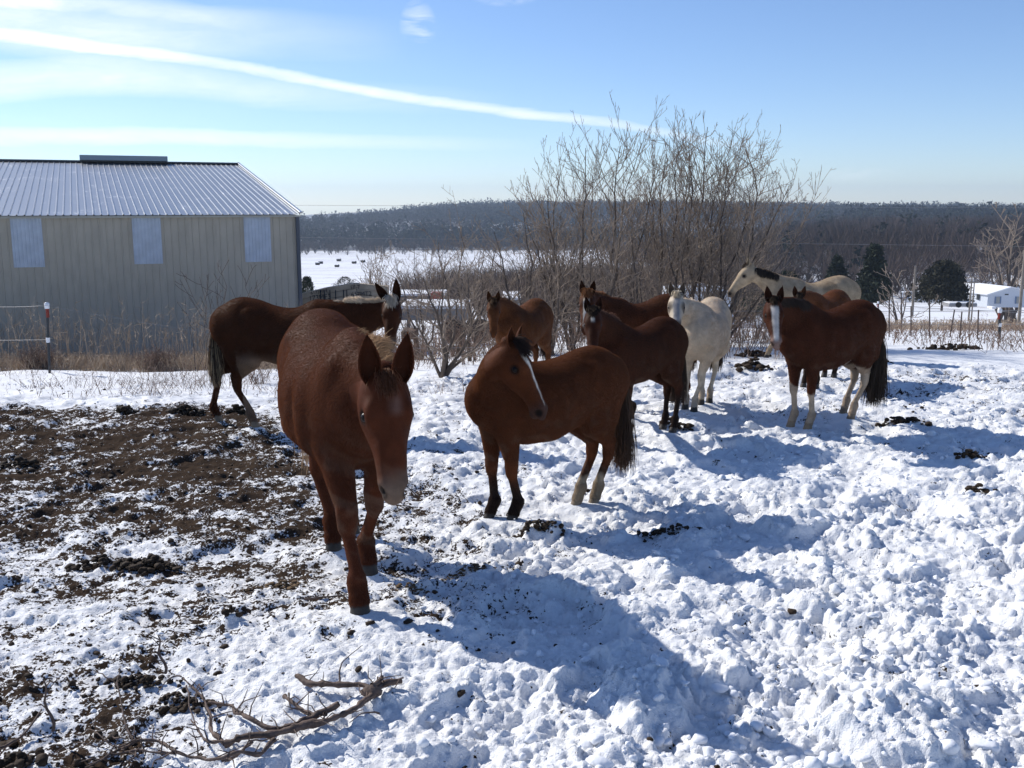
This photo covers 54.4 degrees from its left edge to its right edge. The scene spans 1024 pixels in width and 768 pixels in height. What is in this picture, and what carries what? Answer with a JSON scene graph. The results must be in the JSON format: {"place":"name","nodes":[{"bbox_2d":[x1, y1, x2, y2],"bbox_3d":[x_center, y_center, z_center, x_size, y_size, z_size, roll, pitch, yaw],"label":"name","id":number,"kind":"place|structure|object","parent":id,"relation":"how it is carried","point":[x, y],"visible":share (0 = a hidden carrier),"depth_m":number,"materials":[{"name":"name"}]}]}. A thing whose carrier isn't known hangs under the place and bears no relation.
{"place":"outdoors","nodes":[
{"label":"outdoors","id":0,"kind":"place"},
{"bbox_2d":[0,210,1023,767],"bbox_3d":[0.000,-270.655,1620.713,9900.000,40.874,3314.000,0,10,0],"label":"ground","id":1,"kind":"structure","parent":0,"point":[432,666],"depth_m":6.91,"materials":[{"name":"white snow"}]},
{"bbox_2d":[0,455,39,471],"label":"manure pile","id":2,"kind":"object","parent":1,"relation":"on","point":[33,462],"visible":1,"depth_m":10.21,"materials":[{"name":"brown soil"}]},
{"bbox_2d":[0,709,41,749],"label":"stick","id":3,"kind":"object","parent":1,"relation":"on","point":[14,740],"visible":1,"depth_m":4.62,"materials":[{"name":"brown wood"}]},
{"bbox_2d":[0,751,48,767],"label":"manure pile","id":4,"kind":"object","parent":1,"relation":"on","point":[18,759],"visible":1,"depth_m":4.38,"materials":[{"name":"brown soil"}]},
{"bbox_2d":[4,340,69,369],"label":"weed tuft","id":5,"kind":"object","parent":1,"relation":"on","point":[39,358],"visible":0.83,"depth_m":21.50,"materials":[{"name":"brown plant"}]},
{"bbox_2d":[40,678,57,731],"bbox_3d":[-2.138,1.478,4.621,0.056,0.266,0.104,0,10,0],"label":"stick","id":6,"kind":"object","parent":1,"relation":"on","point":[45,706],"visible":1,"depth_m":4.60,"materials":[{"name":"brown wood"}]},
{"bbox_2d":[64,553,110,572],"bbox_3d":[-3.076,1.292,7.219,0.334,0.104,0.191,0,10,0],"label":"manure pile","id":7,"kind":"object","parent":1,"relation":"on","point":[86,565],"visible":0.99,"depth_m":7.18,"materials":[{"name":"brown soil"}]},
{"bbox_2d":[115,404,139,414],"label":"manure pile","id":8,"kind":"object","parent":1,"relation":"on","point":[128,410],"visible":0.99,"depth_m":13.43,"materials":[{"name":"brown soil"}]},
{"bbox_2d":[0,348,276,372],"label":"dry grass","id":9,"kind":"structure","parent":1,"relation":"on","point":[69,362],"depth_m":21.65,"materials":[{"name":"brown plant"}]},
{"bbox_2d":[98,553,184,575],"bbox_3d":[-2.678,1.306,7.155,0.624,0.156,0.309,0,10,0],"label":"manure pile","id":10,"kind":"object","parent":1,"relation":"on","point":[150,563],"visible":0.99,"depth_m":7.12,"materials":[{"name":"brown soil"}]},
{"bbox_2d":[103,672,182,690],"bbox_3d":[-1.930,1.549,5.205,0.427,0.072,0.197,0,10,0],"label":"manure pile","id":11,"kind":"object","parent":1,"relation":"on","point":[146,680],"visible":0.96,"depth_m":5.19,"materials":[{"name":"brown soil"}]},
{"bbox_2d":[0,155,302,357],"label":"metal barn","id":12,"kind":"structure","parent":1,"relation":"on","point":[101,233],"depth_m":28.84,"materials":[{"name":"beige metal"}]},
{"bbox_2d":[131,341,182,371],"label":"weed tuft","id":13,"kind":"object","parent":1,"relation":"on","point":[157,358],"visible":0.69,"depth_m":21.49,"materials":[{"name":"brown plant"}]},
{"bbox_2d":[0,296,315,368],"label":"tall weeds","id":14,"kind":"object","parent":1,"relation":"on","point":[82,337],"visible":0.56,"depth_m":23.43,"materials":[{"name":"brown plant"}]},
{"bbox_2d":[150,635,167,673],"bbox_3d":[-1.848,1.408,5.208,0.085,0.229,0.045,0,10,0],"label":"stick","id":15,"kind":"object","parent":1,"relation":"on","point":[163,661],"visible":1,"depth_m":5.21,"materials":[{"name":"brown wood"}]},
{"bbox_2d":[143,687,221,716],"bbox_3d":[-1.655,1.591,5.004,0.405,0.093,0.216,0,10,0],"label":"manure pile","id":16,"kind":"object","parent":1,"relation":"on","point":[162,710],"visible":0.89,"depth_m":4.98,"materials":[{"name":"brown soil"}]},
{"bbox_2d":[165,404,205,416],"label":"manure pile","id":17,"kind":"object","parent":1,"relation":"on","point":[185,409],"visible":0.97,"depth_m":13.24,"materials":[{"name":"brown soil"}]},
{"bbox_2d":[175,272,221,371],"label":"bare shrub","id":18,"kind":"object","parent":1,"relation":"on","point":[203,339],"visible":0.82,"depth_m":20.14,"materials":[{"name":"brown plant"}]},
{"bbox_2d":[29,645,403,767],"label":"fallen branch","id":19,"kind":"object","parent":1,"relation":"on","point":[368,692],"visible":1,"depth_m":4.61,"materials":[{"name":"brown wood"}]},
{"bbox_2d":[221,605,242,616],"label":"manure pile","id":20,"kind":"object","parent":1,"relation":"on","point":[225,612],"visible":1,"depth_m":6.07,"materials":[{"name":"brown soil"}]},
{"bbox_2d":[225,404,245,413],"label":"manure pile","id":21,"kind":"object","parent":1,"relation":"on","point":[236,408],"visible":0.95,"depth_m":13.30,"materials":[{"name":"brown soil"}]},
{"bbox_2d":[198,260,276,328],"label":"bare shrub","id":22,"kind":"object","parent":1,"relation":"on","point":[226,289],"visible":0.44,"depth_m":19.32,"materials":[{"name":"brown plant"}]},
{"bbox_2d":[244,361,271,384],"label":"weed tuft","id":23,"kind":"object","parent":1,"relation":"on","point":[260,376],"visible":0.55,"depth_m":17.93,"materials":[{"name":"brown plant"}]},
{"bbox_2d":[242,580,308,590],"bbox_3d":[-1.598,1.367,6.741,0.457,0.087,0.178,0,10,0],"label":"straw patch","id":24,"kind":"object","parent":1,"relation":"on","point":[290,586],"visible":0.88,"depth_m":6.73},
{"bbox_2d":[0,344,574,398],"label":"snow","id":25,"kind":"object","parent":1,"relation":"on","point":[201,381],"visible":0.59,"depth_m":16.63,"materials":[{"name":"white snow"}]},
{"bbox_2d":[204,279,401,427],"bbox_3d":[-2.534,-0.340,11.839,2.684,1.887,0.724,3,11,14],"label":"mule","id":26,"kind":"object","parent":1,"relation":"on","point":[246,335],"visible":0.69,"depth_m":11.62,"materials":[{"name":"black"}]},
{"bbox_2d":[302,276,315,292],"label":"cedar tree","id":27,"kind":"object","parent":1,"relation":"on","point":[307,284],"visible":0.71,"depth_m":69.69,"materials":[{"name":"green plant"}]},
{"bbox_2d":[304,594,347,599],"bbox_3d":[-1.204,1.381,6.442,0.280,0.023,0.025,-2,10,-10],"label":"stick","id":28,"kind":"object","parent":1,"relation":"on","point":[311,598],"visible":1,"depth_m":6.43,"materials":[{"name":"brown wood"}]},
{"bbox_2d":[331,276,354,285],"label":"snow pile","id":29,"kind":"object","parent":1,"relation":"on","point":[341,279],"visible":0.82,"depth_m":89.61,"materials":[{"name":"white snow"}]},
{"bbox_2d":[302,283,388,304],"bbox_3d":[-6.084,-2.845,35.910,3.241,1.574,0.715,-1,10,-4],"label":"lumber stack","id":30,"kind":"object","parent":1,"relation":"on","point":[340,292],"visible":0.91,"depth_m":35.81,"materials":[{"name":"black wood"}]},
{"bbox_2d":[277,308,414,614],"bbox_3d":[-1.089,0.477,6.636,0.841,1.902,2.505,-4,11,-22],"label":"mule","id":31,"kind":"object","parent":1,"relation":"on","point":[345,409],"visible":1,"depth_m":6.08,"materials":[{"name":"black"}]},
{"bbox_2d":[347,241,401,333],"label":"bare shrub","id":32,"kind":"object","parent":1,"relation":"on","point":[377,271],"visible":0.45,"depth_m":59.46,"materials":[{"name":"brown plant"}]},
{"bbox_2d":[0,302,761,382],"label":"wire fence","id":33,"kind":"object","parent":1,"relation":"on","point":[47,306],"visible":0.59,"depth_m":20.15,"materials":[{"name":"grey metal"}]},
{"bbox_2d":[401,327,418,359],"bbox_3d":[-2.519,-0.804,24.652,0.419,1.104,0.800,0,10,0],"label":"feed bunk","id":34,"kind":"object","parent":1,"relation":"on","point":[412,329],"visible":0.21,"depth_m":24.20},
{"bbox_2d":[380,582,440,596],"bbox_3d":[-0.678,1.370,6.652,0.405,0.100,0.132,0,10,0],"label":"straw patch","id":35,"kind":"object","parent":1,"relation":"on","point":[412,585],"visible":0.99,"depth_m":6.64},
{"bbox_2d":[391,290,445,304],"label":"flatbed trailer","id":36,"kind":"object","parent":1,"relation":"on","point":[407,293],"visible":0.07,"depth_m":42.04,"materials":[{"name":"grey metal"}]},
{"bbox_2d":[363,234,487,359],"bbox_3d":[-1.755,-2.060,24.029,3.629,3.160,3.230,0,10,0],"label":"bare shrub","id":37,"kind":"object","parent":1,"relation":"on","point":[418,291],"visible":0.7,"depth_m":23.97,"materials":[{"name":"brown plant"}]},
{"bbox_2d":[431,291,441,298],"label":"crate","id":38,"kind":"object","parent":1,"relation":"on","point":[434,297],"visible":0.11,"depth_m":41.02,"materials":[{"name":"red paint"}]},
{"bbox_2d":[384,234,505,377],"bbox_3d":[-1.049,-1.315,17.459,2.605,2.616,1.614,-5,11,-26],"label":"bare shrub","id":39,"kind":"object","parent":1,"relation":"on","point":[446,369],"visible":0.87,"depth_m":17.53,"materials":[{"name":"brown plant"}]},
{"bbox_2d":[401,299,489,341],"bbox_3d":[-2.053,-1.970,32.291,2.948,1.349,2.350,0,10,0],"label":"flatbed trailer","id":40,"kind":"object","parent":1,"relation":"on","point":[453,312],"visible":0.14,"depth_m":31.13,"materials":[{"name":"grey paint"}]},
{"bbox_2d":[384,184,533,356],"bbox_3d":[-1.015,-2.617,23.661,3.420,4.141,2.656,-6,12,-29],"label":"bare shrub","id":41,"kind":"object","parent":1,"relation":"on","point":[466,284],"visible":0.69,"depth_m":23.67,"materials":[{"name":"brown plant"}]},
{"bbox_2d":[441,561,499,579],"bbox_3d":[-0.335,1.344,7.063,0.498,0.167,0.128,0,10,0],"label":"straw patch","id":42,"kind":"object","parent":1,"relation":"on","point":[476,566],"visible":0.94,"depth_m":7.04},
{"bbox_2d":[439,236,512,360],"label":"bare shrub","id":43,"kind":"object","parent":1,"relation":"on","point":[474,331],"visible":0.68,"depth_m":21.08,"materials":[{"name":"brown plant"}]},
{"bbox_2d":[0,369,997,767],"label":"earth crumbs","id":44,"kind":"object","parent":1,"relation":"on","point":[216,673],"visible":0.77,"depth_m":6.97,"materials":[{"name":"brown soil"}]},
{"bbox_2d":[503,291,520,305],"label":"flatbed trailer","id":45,"kind":"object","parent":1,"relation":"on","point":[516,297],"visible":0.12,"depth_m":44.65,"materials":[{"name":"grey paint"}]},
{"bbox_2d":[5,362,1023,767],"bbox_3d":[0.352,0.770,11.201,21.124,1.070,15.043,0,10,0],"label":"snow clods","id":46,"kind":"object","parent":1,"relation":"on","point":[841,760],"visible":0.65,"depth_m":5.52,"materials":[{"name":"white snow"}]},
{"bbox_2d":[487,291,553,360],"bbox_3d":[0.083,-0.616,14.775,0.652,1.663,1.986,5,11,26],"label":"horse","id":47,"kind":"object","parent":1,"relation":"on","point":[535,316],"visible":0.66,"depth_m":14.49},
{"bbox_2d":[462,200,578,324],"bbox_3d":[0.266,-2.187,20.953,2.664,3.388,3.336,0,10,0],"label":"bare shrub","id":48,"kind":"object","parent":1,"relation":"on","point":[531,288],"visible":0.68,"depth_m":21.02,"materials":[{"name":"brown plant"}]},
{"bbox_2d":[496,519,572,537],"bbox_3d":[0.173,1.157,7.903,0.620,0.162,0.148,0,10,0],"label":"manure pile","id":49,"kind":"object","parent":1,"relation":"on","point":[544,526],"visible":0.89,"depth_m":7.88,"materials":[{"name":"brown soil"}]},
{"bbox_2d":[464,323,639,519],"bbox_3d":[0.287,0.285,8.349,0.867,1.719,1.602,7,13,35],"label":"horse","id":50,"kind":"object","parent":1,"relation":"on","point":[515,397],"visible":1,"depth_m":8.15},
{"bbox_2d":[300,223,807,254],"bbox_3d":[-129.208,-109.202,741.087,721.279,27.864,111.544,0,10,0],"label":"valley tree line","id":51,"kind":"object","parent":1,"relation":"on","point":[307,249],"visible":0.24,"depth_m":746.29,"materials":[{"name":"brown plant"}]},
{"bbox_2d":[496,191,620,354],"bbox_3d":[0.934,-2.275,20.716,2.622,3.489,3.938,0,10,0],"label":"bare shrub","id":52,"kind":"object","parent":1,"relation":"on","point":[553,298],"visible":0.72,"depth_m":20.18,"materials":[{"name":"brown plant"}]},
{"bbox_2d":[482,122,651,349],"bbox_3d":[0.969,-3.047,21.281,3.459,4.992,3.888,5,11,26],"label":"bare tree","id":53,"kind":"object","parent":1,"relation":"on","point":[565,237],"visible":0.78,"depth_m":21.53,"materials":[{"name":"brown plant"}]},
{"bbox_2d":[374,306,782,369],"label":"thicket undergrowth","id":54,"kind":"object","parent":1,"relation":"on","point":[763,329],"visible":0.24,"depth_m":21.50,"materials":[{"name":"brown plant"}]},
{"bbox_2d":[535,223,630,341],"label":"bare shrub","id":55,"kind":"object","parent":1,"relation":"on","point":[575,315],"visible":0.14,"depth_m":25.70,"materials":[{"name":"brown plant"}]},
{"bbox_2d":[364,252,804,324],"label":"brushy tree line","id":56,"kind":"object","parent":1,"relation":"on","point":[509,274],"visible":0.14,"depth_m":91.49,"materials":[{"name":"brown plant"}]},
{"bbox_2d":[532,186,649,331],"bbox_3d":[1.438,-2.255,20.546,2.525,3.588,3.070,0,10,0],"label":"bare shrub","id":57,"kind":"object","parent":1,"relation":"on","point":[607,272],"visible":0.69,"depth_m":20.46,"materials":[{"name":"brown plant"}]},
{"bbox_2d":[561,91,698,302],"bbox_3d":[2.680,-3.650,22.514,3.571,5.819,3.540,0,10,0],"label":"bare tree","id":58,"kind":"object","parent":1,"relation":"on","point":[614,208],"visible":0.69,"depth_m":22.67,"materials":[{"name":"brown plant"}]},
{"bbox_2d":[583,296,688,432],"bbox_3d":[1.469,-0.180,11.310,0.869,1.766,2.496,4,11,20],"label":"horse","id":59,"kind":"object","parent":1,"relation":"on","point":[655,349],"visible":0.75,"depth_m":11.03},
{"bbox_2d":[579,280,698,401],"bbox_3d":[1.626,-0.560,13.675,2.244,1.814,0.707,-7,13,-35],"label":"horse","id":60,"kind":"object","parent":1,"relation":"on","point":[632,315],"visible":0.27,"depth_m":13.38},
{"bbox_2d":[594,204,695,303],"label":"bare shrub","id":61,"kind":"object","parent":1,"relation":"on","point":[640,294],"visible":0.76,"depth_m":21.92,"materials":[{"name":"brown plant"}]},
{"bbox_2d":[618,221,694,302],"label":"bare shrub","id":62,"kind":"object","parent":1,"relation":"on","point":[646,294],"visible":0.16,"depth_m":26.40,"materials":[{"name":"brown plant"}]},
{"bbox_2d":[299,196,1023,252],"bbox_3d":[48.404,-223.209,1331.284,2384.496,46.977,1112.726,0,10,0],"label":"bare wood","id":63,"kind":"object","parent":1,"relation":"on","point":[327,240],"visible":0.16,"depth_m":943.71,"materials":[{"name":"brown plant"}]},
{"bbox_2d":[637,523,701,541],"bbox_3d":[1.253,1.186,7.962,0.543,0.158,0.132,0,10,0],"label":"manure pile","id":64,"kind":"object","parent":1,"relation":"on","point":[661,530],"visible":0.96,"depth_m":7.94,"materials":[{"name":"brown soil"}]},
{"bbox_2d":[607,105,743,300],"bbox_3d":[3.872,-3.789,24.140,3.185,5.695,3.764,0,10,0],"label":"bare tree","id":65,"kind":"object","parent":1,"relation":"on","point":[660,210],"visible":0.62,"depth_m":23.45,"materials":[{"name":"brown plant"}]},
{"bbox_2d":[658,416,693,430],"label":"manure pile","id":66,"kind":"object","parent":1,"relation":"on","point":[688,426],"visible":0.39,"depth_m":12.28,"materials":[{"name":"brown soil"}]},
{"bbox_2d":[628,196,741,301],"bbox_3d":[3.942,-2.395,22.129,2.532,3.507,2.018,-6,12,-29],"label":"bare shrub","id":67,"kind":"object","parent":1,"relation":"on","point":[683,274],"visible":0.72,"depth_m":22.19,"materials":[{"name":"brown plant"}]},
{"bbox_2d":[662,285,733,323],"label":"bare shrub","id":68,"kind":"object","parent":1,"relation":"on","point":[705,295],"visible":0.03,"depth_m":49.99,"materials":[{"name":"brown plant"}]},
{"bbox_2d":[668,282,731,411],"bbox_3d":[2.484,-0.470,13.054,0.666,1.820,2.232,4,11,21],"label":"horse","id":69,"kind":"object","parent":1,"relation":"on","point":[706,323],"visible":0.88,"depth_m":12.73},
{"bbox_2d":[616,109,794,301],"bbox_3d":[4.532,-3.689,23.434,4.227,5.590,3.652,2,11,13],"label":"bare tree","id":70,"kind":"object","parent":1,"relation":"on","point":[695,206],"visible":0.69,"depth_m":22.98,"materials":[{"name":"brown plant"}]},
{"bbox_2d":[654,226,762,319],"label":"bare shrub","id":71,"kind":"object","parent":1,"relation":"on","point":[701,280],"visible":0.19,"depth_m":26.47,"materials":[{"name":"brown plant"}]},
{"bbox_2d":[634,125,833,334],"bbox_3d":[4.886,-3.276,22.469,4.404,5.043,3.585,3,11,15],"label":"bare tree","id":72,"kind":"object","parent":1,"relation":"on","point":[738,255],"visible":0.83,"depth_m":22.27,"materials":[{"name":"brown plant"}]},
{"bbox_2d":[695,204,795,337],"bbox_3d":[5.882,-2.823,25.650,2.734,3.688,3.768,0,10,0],"label":"bare shrub","id":73,"kind":"object","parent":1,"relation":"on","point":[741,310],"visible":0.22,"depth_m":25.58,"materials":[{"name":"brown plant"}]},
{"bbox_2d":[728,356,774,371],"bbox_3d":[4.228,-0.355,17.363,0.832,0.244,0.503,0,10,0],"label":"manure pile","id":74,"kind":"object","parent":1,"relation":"on","point":[749,364],"visible":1,"depth_m":17.34,"materials":[{"name":"brown soil"}]},
{"bbox_2d":[737,289,766,325],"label":"cedar tree","id":75,"kind":"object","parent":1,"relation":"on","point":[757,307],"visible":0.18,"depth_m":69.57,"materials":[{"name":"green plant"}]},
{"bbox_2d":[733,349,771,356],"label":"manure pile","id":76,"kind":"object","parent":1,"relation":"on","point":[758,353],"visible":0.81,"depth_m":20.17,"materials":[{"name":"brown soil"}]},
{"bbox_2d":[747,266,792,338],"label":"bare shrub","id":77,"kind":"object","parent":1,"relation":"on","point":[760,299],"visible":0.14,"depth_m":27.98,"materials":[{"name":"brown plant"}]},
{"bbox_2d":[781,270,798,277],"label":"cedar tree","id":78,"kind":"object","parent":1,"relation":"on","point":[786,272],"visible":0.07,"depth_m":89.34,"materials":[{"name":"green plant"}]},
{"bbox_2d":[727,256,860,357],"bbox_3d":[5.386,-1.432,19.179,2.570,2.067,1.032,-1,10,-7],"label":"horse","id":79,"kind":"object","parent":1,"relation":"on","point":[761,278],"visible":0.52,"depth_m":18.82},
{"bbox_2d":[601,212,1023,294],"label":"hillside wood","id":80,"kind":"object","parent":1,"relation":"on","point":[918,237],"visible":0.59,"depth_m":316.54,"materials":[{"name":"brown plant"}]},
{"bbox_2d":[792,286,850,388],"bbox_3d":[4.878,-0.790,15.862,0.656,1.668,2.228,8,13,38],"label":"horse","id":81,"kind":"object","parent":1,"relation":"on","point":[831,299],"visible":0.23,"depth_m":15.53},
{"bbox_2d":[763,285,889,428],"bbox_3d":[3.661,-0.312,11.929,2.576,1.843,0.711,-9,14,-40],"label":"horse","id":82,"kind":"object","parent":1,"relation":"on","point":[812,339],"visible":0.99,"depth_m":11.80},
{"bbox_2d":[824,253,851,278],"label":"cedar tree","id":83,"kind":"object","parent":1,"relation":"on","point":[836,267],"visible":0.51,"depth_m":138.71,"materials":[{"name":"green plant"}]},
{"bbox_2d":[686,210,1023,286],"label":"hillside evergreens","id":84,"kind":"object","parent":1,"relation":"on","point":[857,251],"visible":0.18,"depth_m":355.20,"materials":[{"name":"green plant"}]},
{"bbox_2d":[855,242,893,304],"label":"cedar tree","id":85,"kind":"object","parent":1,"relation":"on","point":[869,280],"visible":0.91,"depth_m":133.34,"materials":[{"name":"green plant"}]},
{"bbox_2d":[875,416,931,426],"bbox_3d":[4.941,0.479,12.580,0.702,0.152,0.211,0,10,0],"label":"manure pile","id":86,"kind":"object","parent":1,"relation":"on","point":[898,420],"visible":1,"depth_m":12.54,"materials":[{"name":"brown soil"}]},
{"bbox_2d":[873,266,938,322],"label":"bare tree","id":87,"kind":"object","parent":1,"relation":"on","point":[893,303],"visible":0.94,"depth_m":115.40,"materials":[{"name":"brown plant"}]},
{"bbox_2d":[901,291,921,296],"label":"stock trailer","id":88,"kind":"object","parent":1,"relation":"on","point":[902,292],"visible":0.3,"depth_m":149.58,"materials":[{"name":"white metal"}]},
{"bbox_2d":[911,266,916,316],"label":"utility pole","id":89,"kind":"object","parent":1,"relation":"on","point":[913,292],"visible":0.9,"depth_m":119.78,"materials":[{"name":"wood"}]},
{"bbox_2d":[908,258,975,310],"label":"cedar tree","id":90,"kind":"object","parent":1,"relation":"on","point":[944,280],"visible":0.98,"depth_m":142.94,"materials":[{"name":"green plant"}]},
{"bbox_2d":[907,343,981,350],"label":"manure pile","id":91,"kind":"object","parent":1,"relation":"on","point":[951,346],"visible":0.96,"depth_m":21.97,"materials":[{"name":"brown soil"}]},
{"bbox_2d":[877,297,1023,338],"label":"wire fence","id":92,"kind":"object","parent":1,"relation":"on","point":[999,312],"visible":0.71,"depth_m":30.30,"materials":[{"name":"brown metal"}]},
{"bbox_2d":[884,313,1023,352],"bbox_3d":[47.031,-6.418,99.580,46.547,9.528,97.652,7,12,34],"label":"field grass","id":93,"kind":"structure","parent":1,"relation":"on","point":[955,326],"depth_m":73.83,"materials":[{"name":"brown plant"}]},
{"bbox_2d":[942,301,976,307],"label":"trailer bed","id":94,"kind":"object","parent":1,"relation":"on","point":[958,304],"visible":0.79,"depth_m":139.10,"materials":[{"name":"white metal"}]},
{"bbox_2d":[953,449,987,458],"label":"manure pile","id":95,"kind":"object","parent":1,"relation":"on","point":[971,453],"visible":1,"depth_m":10.41,"materials":[{"name":"brown soil"}]},
{"bbox_2d":[964,278,978,320],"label":"utility pole","id":96,"kind":"object","parent":1,"relation":"on","point":[971,282],"visible":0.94,"depth_m":124.94,"materials":[{"name":"wood"}]},
{"bbox_2d":[970,281,974,320],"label":"utility pole","id":97,"kind":"object","parent":1,"relation":"on","point":[972,302],"visible":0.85,"depth_m":126.10,"materials":[{"name":"wood"}]},
{"bbox_2d":[964,483,997,494],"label":"manure pile","id":98,"kind":"object","parent":1,"relation":"on","point":[975,489],"visible":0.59,"depth_m":9.13,"materials":[{"name":"brown soil"}]},
{"bbox_2d":[940,283,1023,308],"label":"house","id":99,"kind":"structure","parent":1,"relation":"on","point":[991,296],"depth_m":150.24,"materials":[{"name":"white"}]},
{"bbox_2d":[965,202,1023,321],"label":"bare tree","id":100,"kind":"object","parent":1,"relation":"on","point":[1011,283],"visible":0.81,"depth_m":173.95,"materials":[{"name":"brown plant"}]},
{"bbox_2d":[1017,254,1023,323],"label":"utility pole","id":101,"kind":"object","parent":1,"relation":"on","point":[1020,297],"visible":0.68,"depth_m":84.90,"materials":[{"name":"brown wood"}]},
{"bbox_2d":[0,0,1023,214],"label":"sky","id":102,"kind":"structure","parent":0,"point":[389,103],"materials":[{"name":"blue"}]},
{"bbox_2d":[300,205,1023,246],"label":"power line","id":103,"kind":"object","parent":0,"point":[643,241],"visible":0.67,"depth_m":147.69,"materials":[{"name":"black metal"}]}
]}

